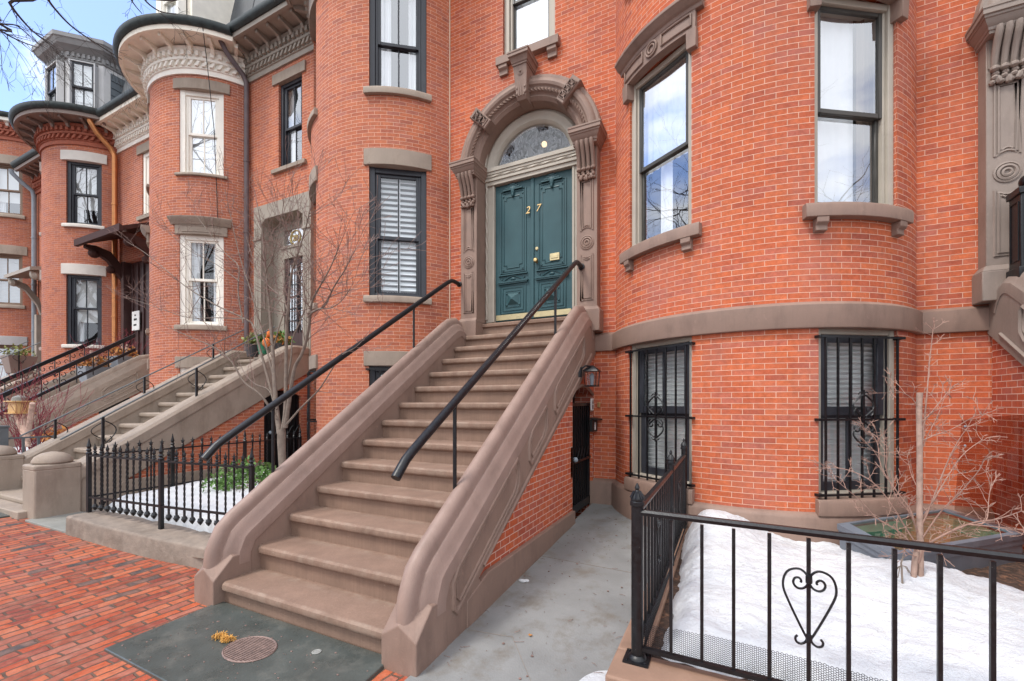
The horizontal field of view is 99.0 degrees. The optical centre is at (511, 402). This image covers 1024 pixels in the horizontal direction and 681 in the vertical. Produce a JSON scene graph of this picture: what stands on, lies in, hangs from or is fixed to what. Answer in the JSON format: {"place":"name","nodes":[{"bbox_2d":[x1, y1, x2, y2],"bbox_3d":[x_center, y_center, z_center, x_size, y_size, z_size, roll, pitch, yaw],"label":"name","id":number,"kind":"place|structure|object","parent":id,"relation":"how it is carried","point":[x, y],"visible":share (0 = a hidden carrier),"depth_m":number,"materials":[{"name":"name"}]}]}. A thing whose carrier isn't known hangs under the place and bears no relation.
{"place":"outdoors","nodes":[
{"label":"outdoors","id":0,"kind":"place"},
{"bbox_2d":[0,512,9,518],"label":"flagstone","id":1,"kind":"object","parent":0,"point":[2,515],"depth_m":5.17,"materials":[{"name":"grey stone"}]},
{"bbox_2d":[13,441,44,453],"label":"snow","id":2,"kind":"structure","parent":0,"point":[20,452],"depth_m":8.04,"materials":[{"name":"white snow"}]},
{"bbox_2d":[19,414,30,446],"bbox_3d":[-8.176,0.416,7.338,0.329,0.639,0.080,0,0,26],"label":"birch log","id":3,"kind":"object","parent":2,"relation":"on","point":[23,427],"visible":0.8,"depth_m":7.31,"materials":[{"name":"beige wood"}]},
{"bbox_2d":[13,414,22,436],"bbox_3d":[-8.289,0.331,7.365,0.510,0.743,0.090,0,0,20],"label":"birch log","id":4,"kind":"object","parent":3,"relation":"on","point":[18,423],"visible":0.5,"depth_m":7.32,"materials":[{"name":"beige wood"}]},
{"bbox_2d":[24,402,35,440],"bbox_3d":[-7.943,0.348,7.194,0.490,0.726,0.071,0,0,33],"label":"birch log","id":5,"kind":"object","parent":4,"relation":"on","point":[30,416],"visible":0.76,"depth_m":7.15,"materials":[{"name":"beige wood"}]},
{"bbox_2d":[3,395,35,413],"bbox_3d":[-8.369,0.023,7.433,0.400,0.315,0.280,0,0,26],"label":"bird feeder","id":6,"kind":"object","parent":3,"relation":"on","point":[18,399],"visible":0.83,"depth_m":7.34,"materials":[{"name":"beige wood"}]},
{"bbox_2d":[0,425,53,452],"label":"fence","id":7,"kind":"object","parent":2,"relation":"on","point":[4,435],"visible":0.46,"depth_m":6.38,"materials":[{"name":"grey metal"}]},
{"bbox_2d":[31,425,66,441],"bbox_3d":[-8.686,0.641,8.428,1.678,0.452,0.696,0,0,26],"label":"leaf heap","id":8,"kind":"object","parent":2,"relation":"on","point":[58,432],"visible":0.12,"depth_m":8.33,"materials":[{"name":"orange plant"}]},
{"bbox_2d":[0,362,107,452],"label":"red twig shrub","id":9,"kind":"object","parent":2,"relation":"on","point":[33,443],"visible":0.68,"depth_m":7.49,"materials":[{"name":"red plant"}]},
{"bbox_2d":[0,0,155,111],"label":"sky","id":10,"kind":"structure","parent":0,"point":[98,19],"materials":[{"name":"blue"}]},
{"bbox_2d":[0,517,407,680],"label":"brick pavement","id":11,"kind":"structure","parent":0,"point":[72,608],"depth_m":3.40,"materials":[{"name":"red brick"}]},
{"bbox_2d":[25,511,84,532],"bbox_3d":[-5.070,1.497,5.031,0.949,0.306,0.479,0,0,26],"label":"flagstone","id":12,"kind":"object","parent":11,"relation":"in","point":[57,523],"visible":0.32,"depth_m":5.00,"materials":[{"name":"grey stone"}]},
{"bbox_2d":[0,0,200,120],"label":"street tree","id":13,"kind":"object","parent":11,"relation":"on","point":[10,3],"visible":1,"depth_m":6.42,"materials":[{"name":"brown plant"}]},
{"bbox_2d":[66,509,211,568],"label":"kerb wall","id":14,"kind":"structure","parent":11,"relation":"on","point":[169,543],"depth_m":4.40,"materials":[{"name":"stone"}]},
{"bbox_2d":[85,428,301,529],"bbox_3d":[-3.080,0.912,5.576,2.424,1.036,2.756,0,0,26],"label":"spear fence","id":15,"kind":"object","parent":14,"relation":"on","point":[172,461],"visible":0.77,"depth_m":4.61,"materials":[{"name":"black metal"}]},
{"bbox_2d":[104,602,383,680],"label":"flagstone","id":16,"kind":"object","parent":11,"relation":"in","point":[348,662],"visible":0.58,"depth_m":2.75,"materials":[{"name":"grey stone"}]},
{"bbox_2d":[211,631,236,642],"bbox_3d":[-1.914,1.558,2.902,0.175,0.062,0.092,0,0,26],"label":"dry moss clump","id":17,"kind":"object","parent":16,"relation":"on","point":[225,637],"visible":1,"depth_m":2.90,"materials":[{"name":"plant"}]},
{"bbox_2d":[222,636,277,662],"bbox_3d":[-1.677,1.576,2.800,0.364,0.013,0.283,0,0,26],"label":"drain cover","id":18,"kind":"object","parent":16,"relation":"on","point":[250,648],"visible":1,"depth_m":2.79,"materials":[{"name":"metal"}]},
{"bbox_2d":[311,649,321,654],"bbox_3d":[-1.237,1.574,2.765,0.060,0.006,0.060,0,0,26],"label":"valve cap","id":19,"kind":"object","parent":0,"point":[315,651],"visible":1,"depth_m":2.76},
{"bbox_2d":[404,503,650,680],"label":"concrete path","id":20,"kind":"structure","parent":0,"point":[559,649],"depth_m":3.12,"materials":[{"name":"grey concrete"}]},
{"bbox_2d":[121,512,627,680],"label":"grit","id":21,"kind":"object","parent":20,"relation":"on","point":[519,678],"visible":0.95,"depth_m":2.84,"materials":[{"name":"grey gravel"}]},
{"bbox_2d":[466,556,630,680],"bbox_3d":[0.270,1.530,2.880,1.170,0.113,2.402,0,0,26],"label":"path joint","id":22,"kind":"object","parent":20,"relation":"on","point":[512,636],"visible":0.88,"depth_m":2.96,"materials":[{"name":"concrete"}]},
{"bbox_2d":[579,670,606,680],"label":"snow","id":23,"kind":"structure","parent":20,"relation":"on","point":[593,676],"depth_m":2.48,"materials":[{"name":"white snow"}]},
{"bbox_2d":[605,528,745,680],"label":"kerb wall","id":24,"kind":"structure","parent":20,"relation":"on","point":[656,670],"depth_m":2.13,"materials":[{"name":"brown stone"}]},
{"bbox_2d":[622,438,1023,680],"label":"heart fence","id":25,"kind":"object","parent":24,"relation":"on","point":[666,495],"visible":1,"depth_m":2.04,"materials":[{"name":"metal"}]},
{"bbox_2d":[652,551,1023,680],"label":"garden soil","id":26,"kind":"structure","parent":0,"point":[1010,574],"depth_m":3.31,"materials":[{"name":"brown soil"}]},
{"bbox_2d":[661,509,1023,680],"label":"snow","id":27,"kind":"structure","parent":26,"relation":"on","point":[965,627],"depth_m":2.51,"materials":[{"name":"white snow"}]},
{"bbox_2d":[897,555,911,583],"bbox_3d":[2.594,1.106,2.900,0.090,0.194,0.011,0,0,26],"label":"twig sprig","id":28,"kind":"object","parent":27,"relation":"on","point":[900,566],"visible":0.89,"depth_m":2.90,"materials":[{"name":"grey plant"}]},
{"bbox_2d":[808,317,1023,577],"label":"sapling","id":29,"kind":"object","parent":27,"relation":"on","point":[917,564],"visible":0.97,"depth_m":2.92,"materials":[{"name":"brown plant"}]},
{"bbox_2d":[837,509,1023,570],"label":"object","id":30,"kind":"structure","parent":26,"relation":"on","point":[987,539],"depth_m":3.76,"materials":[{"name":"stone"}]},
{"label":"ground","id":31,"kind":"structure","parent":0,"visible":0},
{"bbox_2d":[0,110,36,377],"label":"row house","id":32,"kind":"structure","parent":31,"relation":"on","point":[15,253],"depth_m":14.02,"materials":[{"name":"brick"}]},
{"bbox_2d":[0,254,22,304],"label":"window","id":33,"kind":"structure","parent":32,"relation":"in","point":[11,295],"depth_m":14.07,"materials":[{"name":"white glass"}]},
{"bbox_2d":[0,345,22,377],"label":"window","id":34,"kind":"structure","parent":32,"relation":"in","point":[3,374],"depth_m":14.04,"materials":[{"name":"white glass"}]},
{"bbox_2d":[6,203,19,213],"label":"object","id":35,"kind":"structure","parent":32,"relation":"in","point":[14,208],"depth_m":14.59,"materials":[{"name":"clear glass"}]},
{"bbox_2d":[0,165,36,214],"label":"window","id":36,"kind":"structure","parent":32,"relation":"in","point":[11,191],"depth_m":14.07,"materials":[{"name":"white glass"}]},
{"bbox_2d":[4,29,125,383],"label":"row house","id":37,"kind":"structure","parent":31,"relation":"on","point":[64,163],"depth_m":11.61,"materials":[{"name":"brick"}]},
{"bbox_2d":[0,370,40,402],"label":"stoop","id":38,"kind":"object","parent":37,"relation":"attached to","point":[31,377],"visible":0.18,"depth_m":12.44,"materials":[{"name":"beige stone"}]},
{"bbox_2d":[0,343,37,373],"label":"planter","id":39,"kind":"object","parent":38,"relation":"on","point":[10,363],"visible":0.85,"depth_m":12.47,"materials":[{"name":"beige concrete"}]},
{"bbox_2d":[0,342,40,371],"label":"thin handrail","id":40,"kind":"object","parent":38,"relation":"attached to","point":[19,361],"visible":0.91,"depth_m":12.38,"materials":[{"name":"grey metal"}]},
{"bbox_2d":[45,60,64,101],"bbox_3d":[-12.308,-8.435,11.957,0.740,1.570,0.475,0,0,26],"label":"window","id":41,"kind":"structure","parent":37,"relation":"in","point":[55,91],"depth_m":11.76,"materials":[{"name":"grey paint"}]},
{"bbox_2d":[68,58,97,108],"bbox_3d":[-11.540,-8.435,11.865,0.560,1.570,0.475,0,0,-19],"label":"window","id":42,"kind":"structure","parent":37,"relation":"in","point":[91,69],"depth_m":11.74,"materials":[{"name":"glass"}]},
{"bbox_2d":[67,275,101,344],"bbox_3d":[-11.325,-2.455,11.674,0.774,1.850,0.236,0,0,-15],"label":"window","id":43,"kind":"structure","parent":37,"relation":"in","point":[84,295],"depth_m":11.66,"materials":[{"name":"black glass"}]},
{"bbox_2d":[67,161,101,225],"bbox_3d":[-11.326,-5.525,11.675,0.774,1.670,0.237,0,0,-15],"label":"window","id":44,"kind":"structure","parent":37,"relation":"in","point":[84,180],"depth_m":11.66,"materials":[{"name":"black glass"}]},
{"bbox_2d":[84,323,97,341],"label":"window pane","id":45,"kind":"structure","parent":37,"relation":"in","point":[92,327],"depth_m":12.29,"materials":[{"name":"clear glass"}]},
{"bbox_2d":[84,210,97,223],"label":"window pane","id":46,"kind":"structure","parent":37,"relation":"in","point":[92,215],"depth_m":12.29,"materials":[{"name":"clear glass"}]},
{"bbox_2d":[74,0,254,398],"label":"row house","id":47,"kind":"structure","parent":31,"relation":"on","point":[191,117],"depth_m":9.14,"materials":[{"name":"red brick"}]},
{"bbox_2d":[0,354,148,446],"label":"stoop","id":48,"kind":"object","parent":47,"relation":"attached to","point":[116,377],"visible":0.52,"depth_m":9.70,"materials":[{"name":"beige stone"}]},
{"bbox_2d":[0,339,95,399],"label":"scroll railing","id":49,"kind":"object","parent":48,"relation":"on","point":[43,363],"visible":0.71,"depth_m":10.35,"materials":[{"name":"black metal"}]},
{"bbox_2d":[0,333,135,418],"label":"scroll railing","id":50,"kind":"object","parent":48,"relation":"on","point":[78,361],"visible":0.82,"depth_m":9.37,"materials":[{"name":"black metal"}]},
{"bbox_2d":[70,335,115,381],"bbox_3d":[-9.524,-0.965,9.979,0.797,1.130,0.866,0,0,-38],"label":"planter","id":51,"kind":"object","parent":48,"relation":"on","point":[96,372],"visible":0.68,"depth_m":9.88,"materials":[{"name":"grey stone"}]},
{"bbox_2d":[99,399,127,413],"bbox_3d":[-9.120,0.600,10.148,0.150,1.400,0.900,0,0,26],"label":"handrail","id":52,"kind":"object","parent":48,"relation":"in","point":[125,399],"depth_m":9.98,"materials":[{"name":"black metal"}]},
{"bbox_2d":[96,328,148,366],"bbox_3d":[-9.317,-1.251,10.451,1.156,1.142,0.711,0,0,14],"label":"planter","id":53,"kind":"object","parent":48,"relation":"on","point":[121,360],"visible":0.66,"depth_m":10.35,"materials":[{"name":"grey stone"}]},
{"bbox_2d":[132,261,148,355],"bbox_3d":[-9.576,-2.325,11.426,1.460,2.850,0.134,0,0,26],"label":"front door","id":54,"kind":"structure","parent":47,"relation":"in","point":[140,316],"depth_m":11.53,"materials":[{"name":"black paint"}]},
{"bbox_2d":[143,152,148,213],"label":"window","id":55,"kind":"structure","parent":47,"relation":"in","point":[145,156],"depth_m":11.27,"materials":[{"name":"beige paint"}]},
{"bbox_2d":[159,0,186,14],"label":"window","id":56,"kind":"structure","parent":47,"relation":"in","point":[182,4],"depth_m":9.27,"materials":[{"name":"white glass"}]},
{"bbox_2d":[180,235,223,325],"bbox_3d":[-6.438,-2.535,9.147,0.828,1.870,0.196,0,0,-10],"label":"window","id":57,"kind":"structure","parent":47,"relation":"in","point":[193,261],"depth_m":9.12,"materials":[{"name":"beige paint"}]},
{"bbox_2d":[180,90,223,175],"bbox_3d":[-6.437,-5.580,9.142,0.828,1.740,0.185,0,0,-10],"label":"window","id":58,"kind":"structure","parent":47,"relation":"in","point":[196,120],"depth_m":9.14,"materials":[{"name":"beige paint"}]},
{"bbox_2d":[200,243,213,321],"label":"window pane","id":59,"kind":"structure","parent":47,"relation":"in","point":[208,268],"depth_m":9.76,"materials":[{"name":"clear glass"}]},
{"bbox_2d":[218,0,448,440],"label":"row house","id":60,"kind":"structure","parent":31,"relation":"on","point":[356,84],"depth_m":6.92,"materials":[{"name":"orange brick"}]},
{"bbox_2d":[0,345,308,519],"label":"stoop","id":61,"kind":"object","parent":60,"relation":"attached to","point":[47,478],"visible":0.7,"depth_m":6.72,"materials":[{"name":"beige stone"}]},
{"bbox_2d":[19,329,243,438],"bbox_3d":[-6.371,-0.350,7.755,0.027,2.400,3.262,0,0,26],"label":"thin handrail","id":62,"kind":"object","parent":61,"relation":"attached to","point":[56,422],"visible":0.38,"depth_m":7.33,"materials":[{"name":"grey metal"}]},
{"bbox_2d":[60,326,274,447],"bbox_3d":[-4.938,-0.302,6.661,0.027,2.176,2.853,0,0,26],"label":"thin handrail","id":63,"kind":"object","parent":61,"relation":"attached to","point":[103,421],"visible":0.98,"depth_m":6.07,"materials":[{"name":"grey metal"}]},
{"bbox_2d":[241,332,258,356],"bbox_3d":[-5.092,-1.147,8.550,0.399,0.493,0.320,0,0,26],"label":"planter","id":64,"kind":"object","parent":61,"relation":"on","point":[253,349],"visible":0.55,"depth_m":8.47,"materials":[{"name":"black ceramic"}]},
{"bbox_2d":[253,334,269,353],"bbox_3d":[-4.685,-1.119,8.221,0.302,0.398,0.346,0,0,-15],"label":"planter","id":65,"kind":"object","parent":61,"relation":"on","point":[262,346],"visible":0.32,"depth_m":8.17,"materials":[{"name":"green plant"}]},
{"bbox_2d":[262,330,270,346],"bbox_3d":[-4.551,-1.205,8.120,0.146,0.350,0.157,0,0,26],"label":"gourd","id":66,"kind":"object","parent":61,"relation":"on","point":[267,339],"visible":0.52,"depth_m":8.09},
{"bbox_2d":[269,330,295,348],"bbox_3d":[-4.375,-1.149,8.313,0.473,0.497,0.436,0,0,-9],"label":"plant","id":67,"kind":"object","parent":61,"relation":"on","point":[280,341],"visible":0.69,"depth_m":8.21,"materials":[{"name":"green plant"}]},
{"bbox_2d":[281,76,301,165],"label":"window","id":68,"kind":"structure","parent":60,"relation":"in","point":[291,98],"depth_m":8.95,"materials":[{"name":"black glass"}]},
{"bbox_2d":[286,257,302,345],"bbox_3d":[-4.415,-1.900,9.047,0.740,2.200,0.090,0,0,26],"label":"front door","id":69,"kind":"structure","parent":60,"relation":"in","point":[298,337],"depth_m":9.04,"materials":[{"name":"grey glass"}]},
{"bbox_2d":[369,366,391,385],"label":"window","id":70,"kind":"structure","parent":60,"relation":"in","point":[375,373],"depth_m":6.74,"materials":[{"name":"black glass"}]},
{"bbox_2d":[381,183,412,292],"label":"window blind","id":71,"kind":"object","parent":60,"relation":"in","point":[382,188],"depth_m":7.52,"materials":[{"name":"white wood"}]},
{"bbox_2d":[369,167,426,296],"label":"window","id":72,"kind":"structure","parent":60,"relation":"in","point":[416,181],"depth_m":6.87,"materials":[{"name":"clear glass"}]},
{"bbox_2d":[369,0,426,92],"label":"window","id":73,"kind":"structure","parent":60,"relation":"in","point":[380,45],"depth_m":6.87,"materials":[{"name":"white glass"}]},
{"bbox_2d":[391,12,408,88],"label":"window","id":74,"kind":"structure","parent":60,"relation":"in","point":[403,21],"depth_m":7.55,"materials":[{"name":"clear glass"}]},
{"bbox_2d":[449,0,994,545],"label":"row house","id":75,"kind":"structure","parent":31,"relation":"on","point":[759,218],"depth_m":4.41,"materials":[{"name":"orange brick"}]},
{"bbox_2d":[194,305,602,676],"bbox_3d":[-0.579,0.229,4.925,2.347,3.042,4.285,0,0,26],"label":"stoop","id":76,"kind":"object","parent":75,"relation":"attached to","point":[332,528],"visible":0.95,"depth_m":3.88,"materials":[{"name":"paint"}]},
{"bbox_2d":[200,279,461,472],"bbox_3d":[-1.638,-0.543,5.122,0.090,2.683,3.714,0,0,26],"label":"handrail","id":77,"kind":"object","parent":76,"relation":"attached to","point":[211,451],"visible":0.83,"depth_m":4.20,"materials":[{"name":"black metal"}]},
{"bbox_2d":[391,260,584,488],"bbox_3d":[0.119,-0.557,4.253,0.090,2.656,3.714,0,0,26],"label":"handrail","id":78,"kind":"object","parent":76,"relation":"attached to","point":[416,446],"visible":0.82,"depth_m":3.21,"materials":[{"name":"black metal"}]},
{"bbox_2d":[578,365,600,386],"bbox_3d":[0.918,-0.330,5.349,0.290,0.260,0.267,0,0,26],"label":"wall lantern","id":79,"kind":"object","parent":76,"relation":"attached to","point":[590,368],"depth_m":5.32,"materials":[{"name":"black metal"}]},
{"bbox_2d":[496,177,533,322],"bbox_3d":[0.037,-2.328,6.715,0.659,2.115,0.110,0,0,26],"label":"door leaf","id":80,"kind":"structure","parent":75,"relation":"in","point":[514,201],"depth_m":6.71,"materials":[{"name":"teal paint"}]},
{"bbox_2d":[504,0,554,53],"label":"window","id":81,"kind":"structure","parent":75,"relation":"in","point":[526,22],"depth_m":6.64,"materials":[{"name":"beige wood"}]},
{"bbox_2d":[533,169,571,318],"bbox_3d":[0.592,-2.328,6.428,0.631,2.115,0.132,0,0,26],"label":"door leaf","id":82,"kind":"structure","parent":75,"relation":"in","point":[552,192],"depth_m":6.43,"materials":[{"name":"teal paint"}]},
{"bbox_2d":[632,42,690,245],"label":"window","id":83,"kind":"structure","parent":75,"relation":"in","point":[661,105],"depth_m":5.22,"materials":[{"name":"clear glass"}]},
{"bbox_2d":[632,337,691,487],"bbox_3d":[1.770,0.095,5.021,0.210,1.610,0.881,0,0,-30],"label":"window","id":84,"kind":"structure","parent":75,"relation":"in","point":[680,349],"depth_m":5.12,"materials":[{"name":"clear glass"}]},
{"bbox_2d":[815,0,892,204],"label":"window","id":85,"kind":"structure","parent":75,"relation":"in","point":[854,38],"depth_m":4.36,"materials":[{"name":"clear glass"}]},
{"bbox_2d":[819,329,893,497],"bbox_3d":[3.282,0.095,4.285,0.858,1.610,0.210,0,0,-8],"label":"window","id":86,"kind":"structure","parent":75,"relation":"in","point":[831,341],"depth_m":4.30,"materials":[{"name":"clear glass"}]},
{"bbox_2d":[965,0,1023,304],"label":"row house","id":87,"kind":"structure","parent":31,"relation":"on","point":[994,34],"depth_m":4.10,"materials":[{"name":"brown stone"}]},
{"bbox_2d":[987,272,1023,552],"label":"stoop","id":88,"kind":"object","parent":87,"relation":"attached to","point":[1005,332],"visible":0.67,"depth_m":3.97,"materials":[{"name":"brown stone"}]},
{"bbox_2d":[1006,176,1023,277],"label":"newel post","id":89,"kind":"object","parent":88,"relation":"on","point":[1015,198],"visible":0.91,"depth_m":3.89,"materials":[{"name":"black metal"}]},
{"label":"garden soil","id":90,"kind":"structure","parent":0,"visible":0},
{"bbox_2d":[109,468,276,532],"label":"snow","id":91,"kind":"structure","parent":90,"relation":"on","point":[195,525],"depth_m":4.88,"materials":[{"name":"white snow"}]},
{"bbox_2d":[198,455,275,492],"bbox_3d":[-3.568,0.991,5.719,1.200,0.563,1.043,0,0,26],"label":"green shrub","id":92,"kind":"object","parent":91,"relation":"on","point":[260,473],"visible":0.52,"depth_m":5.62,"materials":[{"name":"green plant"}]},
{"bbox_2d":[98,137,430,465],"bbox_3d":[-4.654,-1.329,6.484,8.773,5.284,2.166,0,0,26],"label":"bare tree","id":93,"kind":"object","parent":91,"relation":"on","point":[281,435],"visible":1,"depth_m":5.65,"materials":[{"name":"brown plant"}]}
]}

